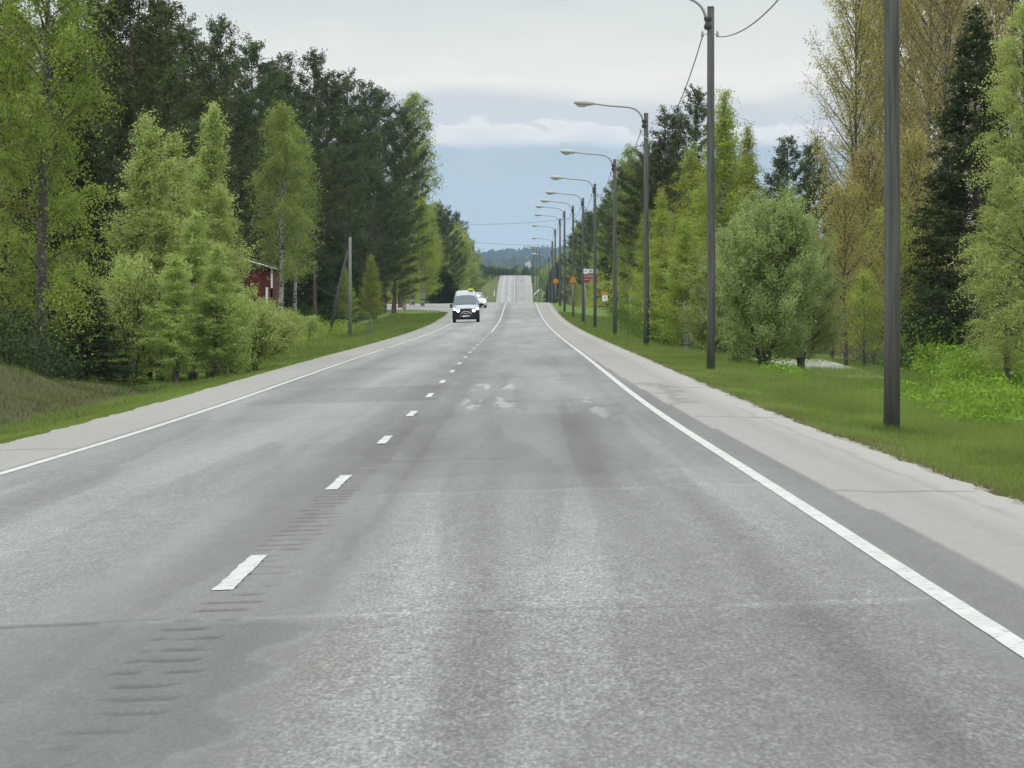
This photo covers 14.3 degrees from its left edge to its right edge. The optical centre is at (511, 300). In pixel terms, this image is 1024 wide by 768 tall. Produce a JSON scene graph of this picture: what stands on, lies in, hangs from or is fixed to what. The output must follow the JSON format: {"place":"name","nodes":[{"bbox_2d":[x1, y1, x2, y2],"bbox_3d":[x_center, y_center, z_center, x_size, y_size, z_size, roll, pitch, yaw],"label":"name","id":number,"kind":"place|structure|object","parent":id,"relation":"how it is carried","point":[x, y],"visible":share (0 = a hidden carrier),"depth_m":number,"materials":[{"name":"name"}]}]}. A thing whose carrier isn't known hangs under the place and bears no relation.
{"place":"outdoors","nodes":[
{"label":"outdoors","id":0,"kind":"place"},
{"bbox_2d":[0,345,361,443],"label":"verge grass","id":1,"kind":"structure","parent":0,"point":[171,393],"depth_m":79.89,"materials":[{"name":"green plant"}]},
{"bbox_2d":[369,245,568,260],"bbox_3d":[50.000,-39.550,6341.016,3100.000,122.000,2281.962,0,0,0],"label":"hills","id":2,"kind":"structure","parent":0,"point":[507,253],"depth_m":6324.43,"materials":[{"name":"green plant"}]},
{"bbox_2d":[198,311,807,369],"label":"verge grass","id":3,"kind":"structure","parent":0,"point":[391,328],"depth_m":214.79,"materials":[{"name":"green plant"}]},
{"bbox_2d":[0,275,1023,767],"bbox_3d":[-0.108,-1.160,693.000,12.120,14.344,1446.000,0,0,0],"label":"road","id":4,"kind":"structure","parent":0,"point":[524,537],"depth_m":20.34,"materials":[{"name":"grey asphalt"}]},
{"bbox_2d":[212,282,514,589],"bbox_3d":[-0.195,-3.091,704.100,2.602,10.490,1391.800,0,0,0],"label":"line marking","id":5,"kind":"object","parent":4,"relation":"on","point":[239,573],"visible":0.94,"depth_m":22.47,"materials":[{"name":"paint"}]},
{"bbox_2d":[450,289,481,322],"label":"taxi van","id":6,"kind":"object","parent":4,"relation":"on","point":[465,304],"visible":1,"depth_m":298.73,"materials":[{"name":"white paint"}]},
{"bbox_2d":[0,275,1023,657],"bbox_3d":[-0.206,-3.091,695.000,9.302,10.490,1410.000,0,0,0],"label":"edge line marking","id":7,"kind":"structure","parent":4,"relation":"on","point":[1000,633],"depth_m":24.16,"materials":[{"name":"paint"}]},
{"bbox_2d":[0,267,1023,504],"bbox_3d":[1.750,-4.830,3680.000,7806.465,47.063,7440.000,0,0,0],"label":"ground","id":8,"kind":"structure","parent":0,"point":[493,286],"depth_m":88.61,"materials":[{"name":"green plant"}]},
{"bbox_2d":[0,298,99,380],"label":"undergrowth","id":9,"kind":"object","parent":8,"relation":"on","point":[38,350],"visible":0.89,"depth_m":100.44,"materials":[{"name":"leaves"},{"name":"twigs"}]},
{"bbox_2d":[0,81,99,368],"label":"spruce tree","id":10,"kind":"object","parent":8,"relation":"on","point":[54,236],"visible":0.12,"depth_m":127.68,"materials":[{"name":"green plant"}]},
{"bbox_2d":[0,0,121,351],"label":"birch tree","id":11,"kind":"object","parent":8,"relation":"on","point":[8,205],"visible":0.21,"depth_m":107.97,"materials":[{"name":"green plant"}]},
{"bbox_2d":[0,0,135,376],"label":"birch tree","id":12,"kind":"object","parent":8,"relation":"on","point":[40,260],"visible":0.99,"depth_m":103.58,"materials":[{"name":"green plant"}]},
{"bbox_2d":[8,40,141,366],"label":"spruce tree","id":13,"kind":"object","parent":8,"relation":"on","point":[98,175],"visible":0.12,"depth_m":131.66,"materials":[{"name":"green plant"}]},
{"bbox_2d":[29,273,152,385],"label":"spruce tree","id":14,"kind":"object","parent":8,"relation":"on","point":[105,344],"visible":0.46,"depth_m":111.74,"materials":[{"name":"green plant"}]},
{"bbox_2d":[16,0,182,248],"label":"pine tree","id":15,"kind":"object","parent":8,"relation":"on","point":[158,39],"visible":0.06,"depth_m":164.54,"materials":[{"name":"green plant"}]},
{"bbox_2d":[90,249,168,382],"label":"shrub","id":16,"kind":"object","parent":8,"relation":"on","point":[130,293],"visible":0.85,"depth_m":117.69,"materials":[{"name":"green plant"}]},
{"bbox_2d":[0,359,260,435],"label":"bank grass","id":17,"kind":"structure","parent":8,"relation":"on","point":[121,385],"depth_m":87.69,"materials":[{"name":"green plant"}]},
{"bbox_2d":[30,0,245,265],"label":"pine tree","id":18,"kind":"object","parent":8,"relation":"on","point":[121,77],"visible":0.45,"depth_m":149.81,"materials":[{"name":"green plant"}]},
{"bbox_2d":[82,52,199,257],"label":"pine tree","id":19,"kind":"object","parent":8,"relation":"on","point":[110,157],"visible":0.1,"depth_m":160.55,"materials":[{"name":"green plant"}]},
{"bbox_2d":[83,106,213,380],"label":"young birch","id":20,"kind":"object","parent":8,"relation":"on","point":[142,171],"visible":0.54,"depth_m":121.63,"materials":[{"name":"green plant"}]},
{"bbox_2d":[126,209,196,380],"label":"young birch","id":21,"kind":"object","parent":8,"relation":"on","point":[160,226],"visible":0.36,"depth_m":120.84,"materials":[{"name":"green plant"}]},
{"bbox_2d":[111,0,211,212],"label":"pine tree","id":22,"kind":"object","parent":8,"relation":"on","point":[186,61],"visible":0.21,"depth_m":204.13,"materials":[{"name":"green plant"}]},
{"bbox_2d":[127,252,211,382],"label":"young birch","id":23,"kind":"object","parent":8,"relation":"on","point":[177,308],"visible":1,"depth_m":116.81,"materials":[{"name":"green plant"}]},
{"bbox_2d":[153,121,196,378],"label":"young birch","id":24,"kind":"object","parent":8,"relation":"on","point":[175,144],"visible":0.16,"depth_m":125.85,"materials":[{"name":"green plant"}]},
{"bbox_2d":[128,12,245,238],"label":"pine tree","id":25,"kind":"object","parent":8,"relation":"on","point":[188,75],"visible":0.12,"depth_m":222.11,"materials":[{"name":"green plant"}]},
{"bbox_2d":[155,209,230,380],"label":"young birch","id":26,"kind":"object","parent":8,"relation":"on","point":[190,234],"visible":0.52,"depth_m":118.90,"materials":[{"name":"green plant"}]},
{"bbox_2d":[171,97,262,376],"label":"young birch","id":27,"kind":"object","parent":8,"relation":"on","point":[209,158],"visible":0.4,"depth_m":123.86,"materials":[{"name":"green plant"}]},
{"bbox_2d":[169,12,272,217],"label":"pine tree","id":28,"kind":"object","parent":8,"relation":"on","point":[218,32],"visible":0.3,"depth_m":235.87,"materials":[{"name":"green plant"}]},
{"bbox_2d":[186,239,258,377],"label":"young birch","id":29,"kind":"object","parent":8,"relation":"on","point":[217,277],"visible":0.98,"depth_m":117.86,"materials":[{"name":"green plant"}]},
{"bbox_2d":[170,43,281,256],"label":"pine tree","id":30,"kind":"object","parent":8,"relation":"on","point":[244,206],"visible":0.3,"depth_m":231.59,"materials":[{"name":"green plant"}]},
{"bbox_2d":[194,178,260,375],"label":"young birch","id":31,"kind":"object","parent":8,"relation":"on","point":[219,222],"visible":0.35,"depth_m":121.85,"materials":[{"name":"green plant"}]},
{"bbox_2d":[209,239,251,375],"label":"young birch","id":32,"kind":"object","parent":8,"relation":"on","point":[234,278],"visible":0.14,"depth_m":120.96,"materials":[{"name":"green plant"}]},
{"bbox_2d":[196,283,265,374],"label":"shrub","id":33,"kind":"object","parent":8,"relation":"on","point":[247,311],"visible":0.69,"depth_m":118.89,"materials":[{"name":"green plant"}]},
{"bbox_2d":[235,255,279,311],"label":"red cabin","id":34,"kind":"object","parent":8,"relation":"on","point":[268,288],"visible":0.23,"depth_m":222.00,"materials":[{"name":"wood"}]},
{"bbox_2d":[216,33,306,253],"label":"pine tree","id":35,"kind":"object","parent":8,"relation":"on","point":[262,92],"visible":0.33,"depth_m":247.44,"materials":[{"name":"green plant"}]},
{"bbox_2d":[231,302,291,370],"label":"shrub","id":36,"kind":"object","parent":8,"relation":"on","point":[267,324],"visible":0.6,"depth_m":123.56,"materials":[{"name":"green plant"}]},
{"bbox_2d":[164,318,364,363],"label":"undergrowth","id":37,"kind":"object","parent":8,"relation":"on","point":[340,328],"visible":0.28,"depth_m":219.34,"materials":[{"name":"green plant"}]},
{"bbox_2d":[249,310,309,363],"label":"shrub","id":38,"kind":"object","parent":8,"relation":"on","point":[289,326],"visible":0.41,"depth_m":150.05,"materials":[{"name":"green plant"}]},
{"bbox_2d":[236,51,336,296],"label":"pine tree","id":39,"kind":"object","parent":8,"relation":"on","point":[294,100],"visible":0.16,"depth_m":285.15,"materials":[{"name":"green plant"}]},
{"bbox_2d":[242,98,332,315],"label":"birch tree","id":40,"kind":"object","parent":8,"relation":"on","point":[285,140],"visible":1,"depth_m":214.69,"materials":[{"name":"green plant"}]},
{"bbox_2d":[263,125,328,315],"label":"birch tree","id":41,"kind":"object","parent":8,"relation":"on","point":[309,213],"visible":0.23,"depth_m":239.90,"materials":[{"name":"green plant"}]},
{"bbox_2d":[277,228,347,326],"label":"spruce tree","id":42,"kind":"object","parent":8,"relation":"on","point":[320,289],"visible":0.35,"depth_m":267.65,"materials":[{"name":"green plant"}]},
{"bbox_2d":[283,148,353,326],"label":"pine tree","id":43,"kind":"object","parent":8,"relation":"on","point":[326,204],"visible":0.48,"depth_m":262.09,"materials":[{"name":"green plant"}]},
{"bbox_2d":[276,47,368,301],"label":"pine tree","id":44,"kind":"object","parent":8,"relation":"on","point":[321,122],"visible":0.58,"depth_m":299.48,"materials":[{"name":"green plant"}]},
{"bbox_2d":[328,237,351,335],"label":"utility pole","id":45,"kind":"object","parent":8,"relation":"on","point":[349,252],"visible":0.79,"depth_m":224.98,"materials":[{"name":"grey wood"}]},
{"bbox_2d":[302,70,379,308],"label":"pine tree","id":46,"kind":"object","parent":8,"relation":"on","point":[351,182],"visible":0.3,"depth_m":311.34,"materials":[{"name":"green plant"}]},
{"bbox_2d":[319,224,363,322],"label":"spruce tree","id":47,"kind":"object","parent":8,"relation":"on","point":[338,250],"visible":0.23,"depth_m":305.96,"materials":[{"name":"green plant"}]},
{"bbox_2d":[329,267,363,322],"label":"young birch","id":48,"kind":"object","parent":8,"relation":"on","point":[344,284],"visible":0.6,"depth_m":284.89,"materials":[{"name":"green plant"}]},
{"bbox_2d":[320,67,388,275],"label":"pine tree","id":49,"kind":"object","parent":8,"relation":"on","point":[373,179],"visible":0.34,"depth_m":329.82,"materials":[{"name":"green plant"}]},
{"bbox_2d":[356,254,386,324],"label":"young birch","id":50,"kind":"object","parent":8,"relation":"on","point":[374,301],"visible":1,"depth_m":299.82,"materials":[{"name":"green plant"}]},
{"bbox_2d":[335,78,419,315],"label":"pine tree","id":51,"kind":"object","parent":8,"relation":"on","point":[367,113],"visible":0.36,"depth_m":349.60,"materials":[{"name":"green plant"}]},
{"bbox_2d":[342,161,425,318],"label":"pine tree","id":52,"kind":"object","parent":8,"relation":"on","point":[393,269],"visible":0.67,"depth_m":339.66,"materials":[{"name":"green plant"}]},
{"bbox_2d":[353,86,434,311],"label":"pine tree","id":53,"kind":"object","parent":8,"relation":"on","point":[405,171],"visible":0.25,"depth_m":379.78,"materials":[{"name":"green plant"}]},
{"bbox_2d":[359,190,433,313],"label":"pine tree","id":54,"kind":"object","parent":8,"relation":"on","point":[406,271],"visible":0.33,"depth_m":371.67,"materials":[{"name":"green plant"}]},
{"bbox_2d":[370,100,434,307],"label":"pine tree","id":55,"kind":"object","parent":8,"relation":"on","point":[406,125],"visible":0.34,"depth_m":404.33,"materials":[{"name":"green plant"}]},
{"bbox_2d":[387,91,445,304],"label":"birch tree","id":56,"kind":"object","parent":8,"relation":"on","point":[414,111],"visible":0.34,"depth_m":424.34,"materials":[{"name":"green plant"}]},
{"bbox_2d":[402,190,447,305],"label":"young birch","id":57,"kind":"object","parent":8,"relation":"on","point":[427,268],"visible":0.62,"depth_m":414.68,"materials":[{"name":"green plant"}]},
{"bbox_2d":[424,266,459,303],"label":"spruce tree","id":58,"kind":"object","parent":8,"relation":"on","point":[446,284],"visible":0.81,"depth_m":469.62,"materials":[{"name":"green plant"}]},
{"bbox_2d":[436,206,465,290],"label":"pine tree","id":59,"kind":"object","parent":8,"relation":"on","point":[454,241],"visible":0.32,"depth_m":620.04,"materials":[{"name":"green plant"}]},
{"bbox_2d":[427,221,480,303],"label":"birch tree","id":60,"kind":"object","parent":8,"relation":"on","point":[464,262],"visible":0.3,"depth_m":639.10,"materials":[{"name":"green plant"}]},
{"bbox_2d":[550,175,597,326],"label":"street lamp","id":61,"kind":"object","parent":8,"relation":"on","point":[553,177],"visible":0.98,"depth_m":243.92,"materials":[{"name":"silver metal"}]},
{"bbox_2d":[566,209,596,302],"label":"pine tree","id":62,"kind":"object","parent":8,"relation":"on","point":[579,225],"visible":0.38,"depth_m":599.37,"materials":[{"name":"green plant"}]},
{"bbox_2d":[560,149,618,333],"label":"street lamp","id":63,"kind":"object","parent":8,"relation":"on","point":[569,152],"visible":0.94,"depth_m":200.62,"materials":[{"name":"silver metal"}]},
{"bbox_2d":[574,100,650,344],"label":"street lamp","id":64,"kind":"object","parent":8,"relation":"on","point":[581,103],"visible":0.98,"depth_m":150.62,"materials":[{"name":"silver metal"}]},
{"bbox_2d":[602,143,643,326],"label":"birch tree","id":65,"kind":"object","parent":8,"relation":"on","point":[622,163],"visible":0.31,"depth_m":289.88,"materials":[{"name":"green plant"}]},
{"bbox_2d":[620,208,655,322],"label":"young birch","id":66,"kind":"object","parent":8,"relation":"on","point":[640,257],"visible":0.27,"depth_m":224.76,"materials":[{"name":"green plant"}]},
{"bbox_2d":[597,137,690,282],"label":"pine tree","id":67,"kind":"object","parent":8,"relation":"on","point":[625,213],"visible":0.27,"depth_m":261.77,"materials":[{"name":"green plant"}]},
{"bbox_2d":[628,185,678,337],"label":"young birch","id":68,"kind":"object","parent":8,"relation":"on","point":[658,228],"visible":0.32,"depth_m":184.70,"materials":[{"name":"green plant"}]},
{"bbox_2d":[623,104,702,274],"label":"pine tree","id":69,"kind":"object","parent":8,"relation":"on","point":[662,171],"visible":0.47,"depth_m":225.62,"materials":[{"name":"green plant"}]},
{"bbox_2d":[631,252,700,344],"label":"young birch","id":70,"kind":"object","parent":8,"relation":"on","point":[659,284],"visible":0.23,"depth_m":167.72,"materials":[{"name":"green plant"}]},
{"bbox_2d":[642,215,706,350],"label":"young birch","id":71,"kind":"object","parent":8,"relation":"on","point":[684,249],"visible":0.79,"depth_m":149.82,"materials":[{"name":"green plant"}]},
{"bbox_2d":[639,141,719,346],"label":"young birch","id":72,"kind":"object","parent":8,"relation":"on","point":[691,164],"visible":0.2,"depth_m":177.86,"materials":[{"name":"green plant"}]},
{"bbox_2d":[651,83,725,234],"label":"pine tree","id":73,"kind":"object","parent":8,"relation":"on","point":[695,130],"visible":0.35,"depth_m":231.50,"materials":[{"name":"green plant"}]},
{"bbox_2d":[690,0,718,369],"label":"street lamp","id":74,"kind":"object","parent":8,"relation":"on","point":[709,22],"visible":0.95,"depth_m":97.72,"materials":[{"name":"silver metal"}]},
{"bbox_2d":[661,87,763,351],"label":"young birch","id":75,"kind":"object","parent":8,"relation":"on","point":[725,175],"visible":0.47,"depth_m":164.67,"materials":[{"name":"green plant"}]},
{"bbox_2d":[673,226,773,363],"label":"willow bush","id":76,"kind":"object","parent":8,"relation":"on","point":[698,335],"visible":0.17,"depth_m":116.11,"materials":[{"name":"green plant"}]},
{"bbox_2d":[724,118,773,220],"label":"young birch","id":77,"kind":"object","parent":8,"relation":"on","point":[750,144],"visible":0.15,"depth_m":171.95,"materials":[{"name":"green plant"}]},
{"bbox_2d":[695,181,828,366],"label":"willow bush","id":78,"kind":"object","parent":8,"relation":"on","point":[783,235],"visible":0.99,"depth_m":110.42,"materials":[{"name":"green plant"}]},
{"bbox_2d":[757,134,823,250],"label":"pine tree","id":79,"kind":"object","parent":8,"relation":"on","point":[781,164],"visible":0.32,"depth_m":195.72,"materials":[{"name":"green plant"}]},
{"bbox_2d":[760,220,850,368],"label":"willow bush","id":80,"kind":"object","parent":8,"relation":"on","point":[826,323],"visible":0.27,"depth_m":113.90,"materials":[{"name":"green plant"}]},
{"bbox_2d":[603,296,1022,374],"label":"undergrowth","id":81,"kind":"object","parent":8,"relation":"on","point":[627,320],"visible":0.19,"depth_m":158.67,"materials":[{"name":"green plant"}]},
{"bbox_2d":[614,344,1023,498],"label":"verge grass","id":82,"kind":"structure","parent":8,"relation":"on","point":[829,388],"depth_m":62.60,"materials":[{"name":"green plant"}]},
{"bbox_2d":[793,136,846,340],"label":"pine tree","id":83,"kind":"object","parent":8,"relation":"on","point":[806,151],"visible":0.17,"depth_m":203.58,"materials":[{"name":"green plant"}]},
{"bbox_2d":[620,347,1023,503],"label":"dead grass fringe","id":84,"kind":"object","parent":8,"relation":"on","point":[938,471],"visible":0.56,"depth_m":41.91,"materials":[{"name":"plant"}]},
{"bbox_2d":[812,175,883,364],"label":"aspen tree","id":85,"kind":"object","parent":8,"relation":"on","point":[844,223],"visible":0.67,"depth_m":127.86,"materials":[{"name":"plant"}]},
{"bbox_2d":[795,0,914,359],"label":"aspen tree","id":86,"kind":"object","parent":8,"relation":"on","point":[868,42],"visible":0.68,"depth_m":149.93,"materials":[{"name":"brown plant"}]},
{"bbox_2d":[840,266,883,367],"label":"aspen tree","id":87,"kind":"object","parent":8,"relation":"on","point":[863,275],"visible":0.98,"depth_m":125.86,"materials":[{"name":"green plant"}]},
{"bbox_2d":[830,131,907,364],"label":"aspen tree","id":88,"kind":"object","parent":8,"relation":"on","point":[860,168],"visible":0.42,"depth_m":135.75,"materials":[{"name":"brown plant"}]},
{"bbox_2d":[815,0,924,350],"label":"aspen tree","id":89,"kind":"object","parent":8,"relation":"on","point":[842,106],"visible":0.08,"depth_m":171.52,"materials":[{"name":"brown plant"}]},
{"bbox_2d":[825,0,947,270],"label":"aspen tree","id":90,"kind":"object","parent":8,"relation":"on","point":[879,26],"visible":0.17,"depth_m":157.69,"materials":[{"name":"brown plant"}]},
{"bbox_2d":[755,336,1023,428],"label":"meadow plants","id":91,"kind":"object","parent":8,"relation":"on","point":[993,388],"visible":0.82,"depth_m":88.30,"materials":[{"name":"green plant"}]},
{"bbox_2d":[848,194,932,358],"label":"aspen tree","id":92,"kind":"object","parent":8,"relation":"on","point":[903,246],"visible":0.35,"depth_m":129.96,"materials":[{"name":"green plant"}]},
{"bbox_2d":[883,0,900,429],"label":"street lamp","id":93,"kind":"object","parent":8,"relation":"on","point":[891,393],"visible":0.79,"depth_m":49.92,"materials":[{"name":"grey wood"}]},
{"bbox_2d":[845,0,955,346],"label":"aspen tree","id":94,"kind":"object","parent":8,"relation":"on","point":[904,81],"visible":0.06,"depth_m":167.72,"materials":[{"name":"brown plant"}]},
{"bbox_2d":[866,124,959,346],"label":"aspen tree","id":95,"kind":"object","parent":8,"relation":"on","point":[908,156],"visible":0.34,"depth_m":133.75,"materials":[{"name":"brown plant"}]},
{"bbox_2d":[849,0,1006,346],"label":"aspen tree","id":96,"kind":"object","parent":8,"relation":"on","point":[905,71],"visible":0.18,"depth_m":150.06,"materials":[{"name":"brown plant"}]},
{"bbox_2d":[880,269,982,367],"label":"spruce tree","id":97,"kind":"object","parent":8,"relation":"on","point":[914,319],"visible":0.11,"depth_m":124.16,"materials":[{"name":"green plant"}]},
{"bbox_2d":[877,0,1014,351],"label":"aspen tree","id":98,"kind":"object","parent":8,"relation":"on","point":[948,36],"visible":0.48,"depth_m":139.90,"materials":[{"name":"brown plant"}]},
{"bbox_2d":[878,4,1023,367],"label":"spruce tree","id":99,"kind":"object","parent":8,"relation":"on","point":[948,219],"visible":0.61,"depth_m":117.60,"materials":[{"name":"green plant"}]},
{"bbox_2d":[902,0,1022,307],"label":"aspen tree","id":100,"kind":"object","parent":8,"relation":"on","point":[980,2],"visible":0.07,"depth_m":161.65,"materials":[{"name":"brown plant"}]},
{"bbox_2d":[940,1,1023,385],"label":"birch tree","id":101,"kind":"object","parent":8,"relation":"on","point":[1004,98],"visible":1,"depth_m":96.96,"materials":[{"name":"green plant"}]},
{"bbox_2d":[952,183,1023,385],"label":"birch tree","id":102,"kind":"object","parent":8,"relation":"on","point":[1008,360],"visible":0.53,"depth_m":98.80,"materials":[{"name":"green plant"}]},
{"bbox_2d":[964,0,1022,327],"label":"aspen tree","id":103,"kind":"object","parent":8,"relation":"on","point":[1004,15],"visible":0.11,"depth_m":150.14,"materials":[{"name":"green plant"}]},
{"bbox_2d":[1,0,1023,253],"label":"sky","id":104,"kind":"structure","parent":0,"point":[503,79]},
{"bbox_2d":[353,247,971,268],"bbox_3d":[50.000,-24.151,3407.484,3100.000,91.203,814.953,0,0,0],"label":"hills","id":105,"kind":"structure","parent":0,"point":[519,261],"depth_m":3407.25,"materials":[{"name":"green plant"}]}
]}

